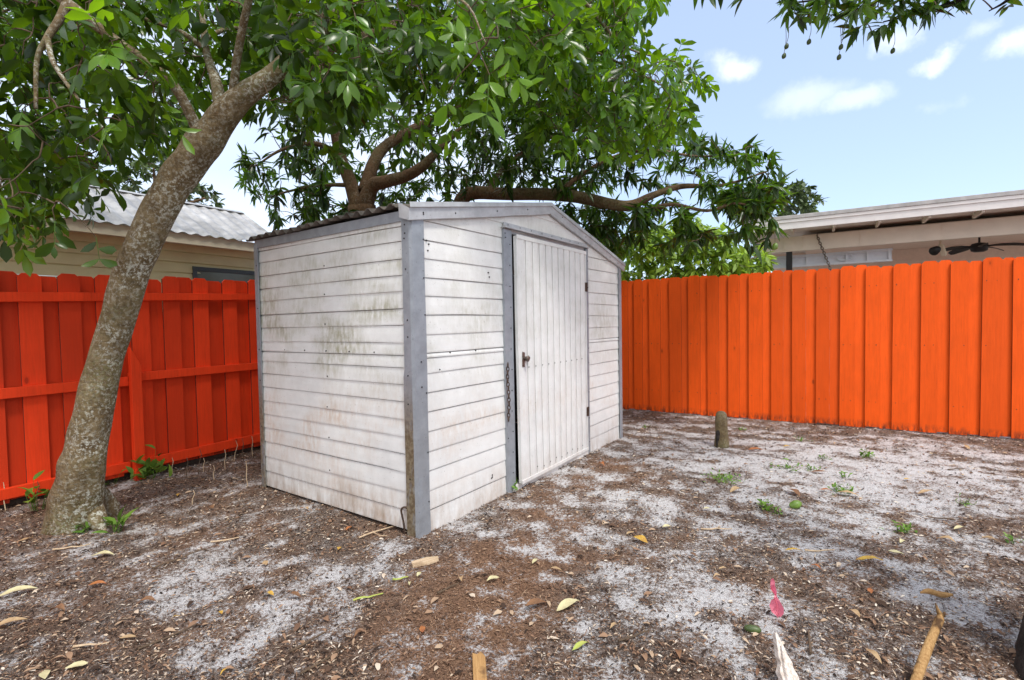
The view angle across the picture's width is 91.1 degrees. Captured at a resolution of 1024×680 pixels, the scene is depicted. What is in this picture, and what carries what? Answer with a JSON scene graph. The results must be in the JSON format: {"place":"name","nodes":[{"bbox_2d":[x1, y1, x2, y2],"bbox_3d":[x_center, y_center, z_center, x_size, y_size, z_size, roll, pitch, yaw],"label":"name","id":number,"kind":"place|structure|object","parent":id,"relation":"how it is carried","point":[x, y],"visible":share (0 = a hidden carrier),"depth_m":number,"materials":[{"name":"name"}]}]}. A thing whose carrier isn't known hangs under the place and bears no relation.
{"place":"outdoors","nodes":[
{"label":"outdoors","id":0,"kind":"place"},
{"bbox_2d":[0,180,267,309],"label":"neighbour house","id":1,"kind":"structure","parent":0,"point":[206,242],"depth_m":7.02,"materials":[{"name":"beige"}]},
{"bbox_2d":[191,266,254,282],"bbox_3d":[-4.295,-0.498,7.743,0.055,1.171,1.150,0,2,32],"label":"window","id":2,"kind":"structure","parent":1,"relation":"in","point":[209,274],"depth_m":7.57,"materials":[{"name":"grey glass"}]},
{"bbox_2d":[0,409,1023,679],"bbox_3d":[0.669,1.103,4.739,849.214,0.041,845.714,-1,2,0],"label":"ground","id":3,"kind":"structure","parent":0,"point":[900,457],"depth_m":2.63,"materials":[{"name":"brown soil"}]},
{"bbox_2d":[0,617,26,624],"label":"fallen leaf","id":4,"kind":"object","parent":3,"relation":"on","point":[10,619],"visible":1,"depth_m":2.17,"materials":[{"name":"beige plant"}]},
{"bbox_2d":[0,585,36,595],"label":"fallen leaf","id":5,"kind":"object","parent":3,"relation":"on","point":[21,587],"visible":1,"depth_m":2.44,"materials":[{"name":"beige plant"}]},
{"bbox_2d":[19,470,49,511],"bbox_3d":[-3.352,1.072,3.519,0.264,0.281,0.167,0,2,25],"label":"weed","id":6,"kind":"object","parent":3,"relation":"on","point":[29,491],"visible":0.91,"depth_m":3.54,"materials":[{"name":"green plant"}]},
{"bbox_2d":[39,670,50,678],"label":"fallen leaf","id":7,"kind":"object","parent":3,"relation":"on","point":[44,674],"visible":1,"depth_m":1.85,"materials":[{"name":"beige plant"}]},
{"bbox_2d":[49,603,64,610],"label":"fallen leaf","id":8,"kind":"object","parent":3,"relation":"on","point":[61,606],"visible":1,"depth_m":2.26,"materials":[{"name":"brown plant"}]},
{"bbox_2d":[52,543,90,549],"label":"twig","id":9,"kind":"object","parent":3,"relation":"on","point":[69,547],"visible":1,"depth_m":2.91,"materials":[{"name":"beige wood"}]},
{"bbox_2d":[65,660,87,668],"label":"fallen leaf","id":10,"kind":"object","parent":3,"relation":"on","point":[79,663],"visible":1,"depth_m":1.89,"materials":[{"name":"beige plant"}]},
{"bbox_2d":[74,521,88,533],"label":"weed","id":11,"kind":"object","parent":3,"relation":"on","point":[86,527],"visible":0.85,"depth_m":3.15,"materials":[{"name":"green plant"}]},
{"bbox_2d":[72,642,108,647],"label":"twig","id":12,"kind":"object","parent":3,"relation":"on","point":[81,645],"visible":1,"depth_m":2.02,"materials":[{"name":"beige wood"}]},
{"bbox_2d":[89,580,105,584],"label":"fallen leaf","id":13,"kind":"object","parent":3,"relation":"on","point":[98,581],"visible":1,"depth_m":2.48,"materials":[{"name":"orange plant"}]},
{"bbox_2d":[92,550,113,555],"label":"fallen leaf","id":14,"kind":"object","parent":3,"relation":"on","point":[104,551],"visible":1,"depth_m":2.79,"materials":[{"name":"beige plant"}]},
{"bbox_2d":[92,506,138,534],"bbox_3d":[-2.483,1.107,3.150,0.200,0.211,0.252,-2,2,-25],"label":"weed","id":15,"kind":"object","parent":3,"relation":"on","point":[120,519],"visible":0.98,"depth_m":3.13,"materials":[{"name":"green plant"}]},
{"bbox_2d":[119,634,135,637],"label":"fallen leaf","id":16,"kind":"object","parent":3,"relation":"on","point":[128,635],"visible":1,"depth_m":2.06,"materials":[{"name":"beige plant"}]},
{"bbox_2d":[0,271,260,508],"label":"wood fence","id":17,"kind":"object","parent":3,"relation":"on","point":[188,388],"visible":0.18,"depth_m":4.25,"materials":[{"name":"red paint"}]},
{"bbox_2d":[138,596,155,601],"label":"fallen leaf","id":18,"kind":"object","parent":3,"relation":"on","point":[148,598],"visible":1,"depth_m":2.33,"materials":[{"name":"brown plant"}]},
{"bbox_2d":[126,444,172,481],"bbox_3d":[-3.069,1.022,4.235,0.310,0.320,0.342,-3,2,-40],"label":"weed","id":19,"kind":"object","parent":3,"relation":"on","point":[145,470],"visible":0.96,"depth_m":4.20,"materials":[{"name":"green plant"}]},
{"bbox_2d":[138,623,196,649],"bbox_3d":[-1.415,1.219,2.070,0.010,0.019,0.206,1,3,44],"label":"twig","id":20,"kind":"object","parent":3,"relation":"on","point":[149,644],"visible":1,"depth_m":2.06,"materials":[{"name":"brown wood"}]},
{"bbox_2d":[115,146,224,207],"bbox_3d":[-10.966,-2.753,15.406,5.514,7.408,3.396,-1,2,0],"label":"tree","id":21,"kind":"object","parent":3,"relation":"on","point":[202,191],"visible":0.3,"depth_m":14.82,"materials":[{"name":"green plant"}]},
{"bbox_2d":[153,548,205,568],"bbox_3d":[-1.808,1.189,2.741,0.011,0.021,0.254,0,2,38],"label":"twig","id":22,"kind":"object","parent":3,"relation":"on","point":[176,559],"visible":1,"depth_m":2.72,"materials":[{"name":"brown wood"}]},
{"bbox_2d":[211,537,238,542],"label":"twig","id":23,"kind":"object","parent":3,"relation":"on","point":[224,540],"visible":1,"depth_m":2.97,"materials":[{"name":"beige wood"}]},
{"bbox_2d":[287,591,300,596],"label":"fallen leaf","id":24,"kind":"object","parent":3,"relation":"on","point":[296,593],"visible":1,"depth_m":2.33,"materials":[{"name":"brown plant"}]},
{"bbox_2d":[290,632,325,651],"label":"twig","id":25,"kind":"object","parent":3,"relation":"on","point":[297,647],"visible":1,"depth_m":1.99,"materials":[{"name":"brown wood"}]},
{"bbox_2d":[300,649,339,674],"bbox_3d":[-0.719,1.212,1.893,0.014,0.015,0.163,1,2,40],"label":"twig","id":26,"kind":"object","parent":3,"relation":"on","point":[313,666],"visible":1,"depth_m":1.87,"materials":[{"name":"brown wood"}]},
{"bbox_2d":[0,0,719,534],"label":"leaning tree","id":27,"kind":"object","parent":3,"relation":"on","point":[280,46],"visible":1,"depth_m":3.06,"materials":[{"name":"green plant"}]},
{"bbox_2d":[353,593,382,600],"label":"twig","id":28,"kind":"object","parent":3,"relation":"on","point":[355,599],"visible":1,"depth_m":2.33,"materials":[{"name":"yellow plant"}]},
{"bbox_2d":[359,526,393,538],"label":"twig","id":29,"kind":"object","parent":3,"relation":"on","point":[375,533],"visible":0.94,"depth_m":3.03,"materials":[{"name":"beige wood"}]},
{"bbox_2d":[411,556,438,567],"bbox_3d":[-0.460,1.177,2.669,0.154,0.014,0.068,-2,2,-30],"label":"wood chip","id":30,"kind":"object","parent":3,"relation":"on","point":[424,561],"visible":1,"depth_m":2.65,"materials":[{"name":"beige wood"}]},
{"bbox_2d":[246,202,625,538],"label":"garden shed","id":31,"kind":"structure","parent":3,"relation":"on","point":[393,340],"depth_m":3.50,"materials":[{"name":"white metal"}]},
{"bbox_2d":[400,506,406,534],"bbox_3d":[-0.649,1.123,3.043,0.053,0.236,0.012,-1,2,0],"label":"steel hook","id":32,"kind":"object","parent":31,"relation":"attached to","point":[401,509],"visible":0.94,"depth_m":3.04,"materials":[{"name":"grey metal"}]},
{"bbox_2d":[506,362,510,421],"bbox_3d":[-0.026,0.382,3.685,0.026,0.442,0.026,-2,2,-29],"label":"chain","id":33,"kind":"object","parent":31,"relation":"hanging from","point":[507,374],"visible":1,"depth_m":3.68,"materials":[{"name":"metal"}]},
{"bbox_2d":[513,234,588,484],"bbox_3d":[0.397,0.129,4.267,0.085,1.885,1.212,0,2,34],"label":"door","id":34,"kind":"structure","parent":31,"relation":"in","point":[551,286],"depth_m":4.16,"materials":[{"name":"white metal"}]},
{"bbox_2d":[437,582,458,593],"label":"twig","id":35,"kind":"object","parent":3,"relation":"on","point":[438,592],"visible":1,"depth_m":2.38,"materials":[{"name":"brown wood"}]},
{"bbox_2d":[472,651,486,679],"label":"wood board","id":36,"kind":"object","parent":3,"relation":"on","point":[479,665],"visible":1,"depth_m":1.83,"materials":[{"name":"beige wood"}]},
{"bbox_2d":[487,575,498,580],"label":"fallen leaf","id":37,"kind":"object","parent":3,"relation":"on","point":[492,577],"visible":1,"depth_m":2.48,"materials":[{"name":"beige plant"}]},
{"bbox_2d":[229,0,797,263],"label":"mango tree","id":38,"kind":"object","parent":3,"relation":"on","point":[756,202],"visible":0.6,"depth_m":5.73,"materials":[{"name":"green plant"}]},
{"bbox_2d":[525,598,546,605],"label":"fallen leaf","id":39,"kind":"object","parent":3,"relation":"on","point":[533,601],"visible":1,"depth_m":2.25,"materials":[{"name":"brown plant"}]},
{"bbox_2d":[557,598,578,610],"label":"fallen leaf","id":40,"kind":"object","parent":3,"relation":"on","point":[564,603],"visible":1,"depth_m":2.22,"materials":[{"name":"beige plant"}]},
{"bbox_2d":[561,507,591,509],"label":"twig","id":41,"kind":"object","parent":3,"relation":"on","point":[574,508],"visible":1,"depth_m":3.39,"materials":[{"name":"brown wood"}]},
{"bbox_2d":[573,641,586,649],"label":"fallen leaf","id":42,"kind":"object","parent":3,"relation":"on","point":[578,644],"visible":1,"depth_m":1.96,"materials":[{"name":"yellow plant"}]},
{"bbox_2d":[618,629,649,641],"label":"twig","id":43,"kind":"object","parent":3,"relation":"on","point":[628,637],"visible":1,"depth_m":2.01,"materials":[{"name":"brown wood"}]},
{"bbox_2d":[633,535,647,542],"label":"fallen leaf","id":44,"kind":"object","parent":3,"relation":"on","point":[642,538],"visible":1,"depth_m":2.88,"materials":[{"name":"yellow plant"}]},
{"bbox_2d":[674,649,681,657],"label":"fallen leaf","id":45,"kind":"object","parent":3,"relation":"on","point":[678,651],"visible":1,"depth_m":1.88,"materials":[{"name":"brown plant"}]},
{"bbox_2d":[621,217,779,281],"bbox_3d":[3.185,-0.644,8.620,3.286,3.152,1.809,-1,2,0],"label":"leafy shrub","id":46,"kind":"object","parent":3,"relation":"on","point":[740,263],"visible":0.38,"depth_m":8.06,"materials":[{"name":"green plant"}]},
{"bbox_2d":[701,527,731,529],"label":"twig","id":47,"kind":"object","parent":3,"relation":"on","point":[715,528],"visible":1,"depth_m":3.03,"materials":[{"name":"beige wood"}]},
{"bbox_2d":[714,411,728,447],"bbox_3d":[2.111,0.931,5.065,0.150,0.435,0.152,-1,2,0],"label":"wooden stump","id":48,"kind":"object","parent":3,"relation":"on","point":[721,433],"visible":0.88,"depth_m":5.01,"materials":[{"name":"brown wood"}]},
{"bbox_2d":[700,468,746,483],"bbox_3d":[1.683,1.073,3.971,0.322,0.084,0.363,0,2,37],"label":"weed","id":49,"kind":"object","parent":3,"relation":"on","point":[723,475],"visible":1,"depth_m":3.95,"materials":[{"name":"green plant"}]},
{"bbox_2d":[730,486,740,491],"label":"fallen leaf","id":50,"kind":"object","parent":3,"relation":"on","point":[733,488],"visible":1,"depth_m":3.67,"materials":[{"name":"beige plant"}]},
{"bbox_2d":[744,624,760,633],"bbox_3d":[0.976,1.172,2.037,0.065,0.030,0.032,0,2,22],"label":"seed pod","id":51,"kind":"object","parent":3,"relation":"on","point":[750,628],"visible":0.98,"depth_m":2.03,"materials":[{"name":"green plant"}]},
{"bbox_2d":[756,499,778,510],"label":"weed","id":52,"kind":"object","parent":3,"relation":"on","point":[761,503],"visible":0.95,"depth_m":3.33,"materials":[{"name":"green plant"}]},
{"bbox_2d":[769,504,782,515],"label":"weed","id":53,"kind":"object","parent":3,"relation":"on","point":[775,507],"visible":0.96,"depth_m":3.27,"materials":[{"name":"green plant"}]},
{"bbox_2d":[769,578,783,617],"bbox_3d":[1.124,1.108,2.136,0.053,0.204,0.024,-1,2,9],"label":"marker ribbon","id":54,"kind":"object","parent":3,"relation":"on","point":[776,608],"visible":0.92,"depth_m":2.14,"materials":[{"name":"pink plastic"}]},
{"bbox_2d":[731,177,829,225],"bbox_3d":[8.151,-2.260,15.203,3.995,5.766,2.831,-1,2,0],"label":"tree","id":55,"kind":"object","parent":3,"relation":"on","point":[802,196],"visible":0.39,"depth_m":14.26,"materials":[{"name":"green plant"}]},
{"bbox_2d":[772,632,798,679],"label":"splintered stake","id":56,"kind":"object","parent":3,"relation":"on","point":[785,670],"visible":1,"depth_m":1.73,"materials":[{"name":"white wood"}]},
{"bbox_2d":[770,458,802,470],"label":"weed","id":57,"kind":"object","parent":3,"relation":"on","point":[787,466],"visible":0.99,"depth_m":4.24,"materials":[{"name":"green plant"}]},
{"bbox_2d":[790,489,799,495],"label":"fallen leaf","id":58,"kind":"object","parent":3,"relation":"on","point":[797,491],"visible":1,"depth_m":3.59,"materials":[{"name":"brown plant"}]},
{"bbox_2d":[789,500,801,508],"bbox_3d":[1.889,1.096,3.348,0.086,0.056,0.056,-1,2,0],"label":"fallen mango","id":59,"kind":"object","parent":3,"relation":"on","point":[795,504],"visible":1,"depth_m":3.33,"materials":[{"name":"green food"}]},
{"bbox_2d":[807,630,811,654],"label":"twig","id":60,"kind":"object","parent":3,"relation":"on","point":[810,647],"visible":1,"depth_m":1.94,"materials":[{"name":"brown wood"}]},
{"bbox_2d":[804,549,834,551],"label":"twig","id":61,"kind":"object","parent":3,"relation":"on","point":[818,550],"visible":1,"depth_m":2.72,"materials":[{"name":"beige wood"}]},
{"bbox_2d":[621,257,1023,438],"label":"wood fence","id":62,"kind":"object","parent":3,"relation":"on","point":[931,346],"visible":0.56,"depth_m":5.87,"materials":[{"name":"orange paint"}]},
{"bbox_2d":[827,482,853,494],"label":"weed","id":63,"kind":"object","parent":3,"relation":"on","point":[835,485],"visible":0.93,"depth_m":3.65,"materials":[{"name":"green plant"}]},
{"bbox_2d":[839,471,851,477],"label":"weed","id":64,"kind":"object","parent":3,"relation":"on","point":[844,475],"visible":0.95,"depth_m":4.02,"materials":[{"name":"green plant"}]},
{"bbox_2d":[851,609,859,616],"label":"fallen leaf","id":65,"kind":"object","parent":3,"relation":"on","point":[856,611],"visible":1,"depth_m":2.12,"materials":[{"name":"beige plant"}]},
{"bbox_2d":[693,0,1023,679],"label":"mango tree","id":66,"kind":"object","parent":3,"relation":"on","point":[866,9],"visible":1,"depth_m":3.25,"materials":[{"name":"green plant"}]},
{"bbox_2d":[859,448,874,458],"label":"weed","id":67,"kind":"object","parent":3,"relation":"on","point":[866,455],"visible":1,"depth_m":4.54,"materials":[{"name":"green plant"}]},
{"bbox_2d":[855,555,881,559],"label":"fallen leaf","id":68,"kind":"object","parent":3,"relation":"on","point":[865,557],"visible":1,"depth_m":2.59,"materials":[{"name":"yellow plant"}]},
{"bbox_2d":[866,648,881,663],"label":"fallen leaf","id":69,"kind":"object","parent":3,"relation":"on","point":[875,654],"visible":1,"depth_m":1.84,"materials":[{"name":"beige plant"}]},
{"bbox_2d":[745,189,1023,370],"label":"neighbour house","id":70,"kind":"structure","parent":3,"relation":"on","point":[893,235],"depth_m":8.59,"materials":[{"name":"white paint"}]},
{"bbox_2d":[816,235,831,270],"bbox_3d":[5.457,-1.472,8.757,0.051,0.819,0.534,-1,2,2],"label":"swing chain","id":71,"kind":"object","parent":70,"relation":"hanging from","point":[826,259],"visible":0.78,"depth_m":8.77,"materials":[{"name":"metal"}]},
{"bbox_2d":[929,241,946,255],"bbox_3d":[7.175,-1.543,8.441,0.348,0.254,0.150,-2,2,-23],"label":"flood light","id":72,"kind":"object","parent":70,"relation":"attached to","point":[940,248],"visible":1,"depth_m":8.43,"materials":[{"name":"black metal"}]},
{"bbox_2d":[945,237,1023,254],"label":"ceiling fan","id":73,"kind":"object","parent":70,"relation":"hanging from","point":[979,246],"visible":0.9,"depth_m":8.68,"materials":[{"name":"black metal"}]},
{"bbox_2d":[878,520,917,532],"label":"weed","id":74,"kind":"object","parent":3,"relation":"on","point":[906,527],"visible":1,"depth_m":2.96,"materials":[{"name":"green plant"}]},
{"bbox_2d":[918,489,935,493],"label":"fallen leaf","id":75,"kind":"object","parent":3,"relation":"on","point":[923,490],"visible":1,"depth_m":3.56,"materials":[{"name":"beige plant"}]},
{"bbox_2d":[910,603,945,679],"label":"broken stick","id":76,"kind":"object","parent":3,"relation":"on","point":[923,659],"visible":1,"depth_m":1.77,"materials":[{"name":"brown wood"}]},
{"bbox_2d":[920,588,953,597],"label":"fallen leaf","id":77,"kind":"object","parent":3,"relation":"on","point":[936,593],"visible":1,"depth_m":2.23,"materials":[{"name":"orange plant"}]},
{"bbox_2d":[926,516,955,520],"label":"twig","id":78,"kind":"object","parent":3,"relation":"on","point":[941,518],"visible":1,"depth_m":3.11,"materials":[{"name":"beige wood"}]},
{"bbox_2d":[939,535,956,543],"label":"fallen leaf","id":79,"kind":"object","parent":3,"relation":"on","point":[949,537],"visible":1,"depth_m":2.81,"materials":[{"name":"beige plant"}]},
{"bbox_2d":[955,493,976,506],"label":"weed","id":80,"kind":"object","parent":3,"relation":"on","point":[965,502],"visible":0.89,"depth_m":3.34,"materials":[{"name":"green plant"}]},
{"bbox_2d":[1004,532,1021,543],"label":"weed","id":81,"kind":"object","parent":3,"relation":"on","point":[1010,539],"visible":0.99,"depth_m":2.79,"materials":[{"name":"green plant"}]},
{"bbox_2d":[0,0,1023,280],"label":"sky","id":82,"kind":"structure","parent":0,"point":[941,115],"materials":[{"name":"blue"}]}
]}

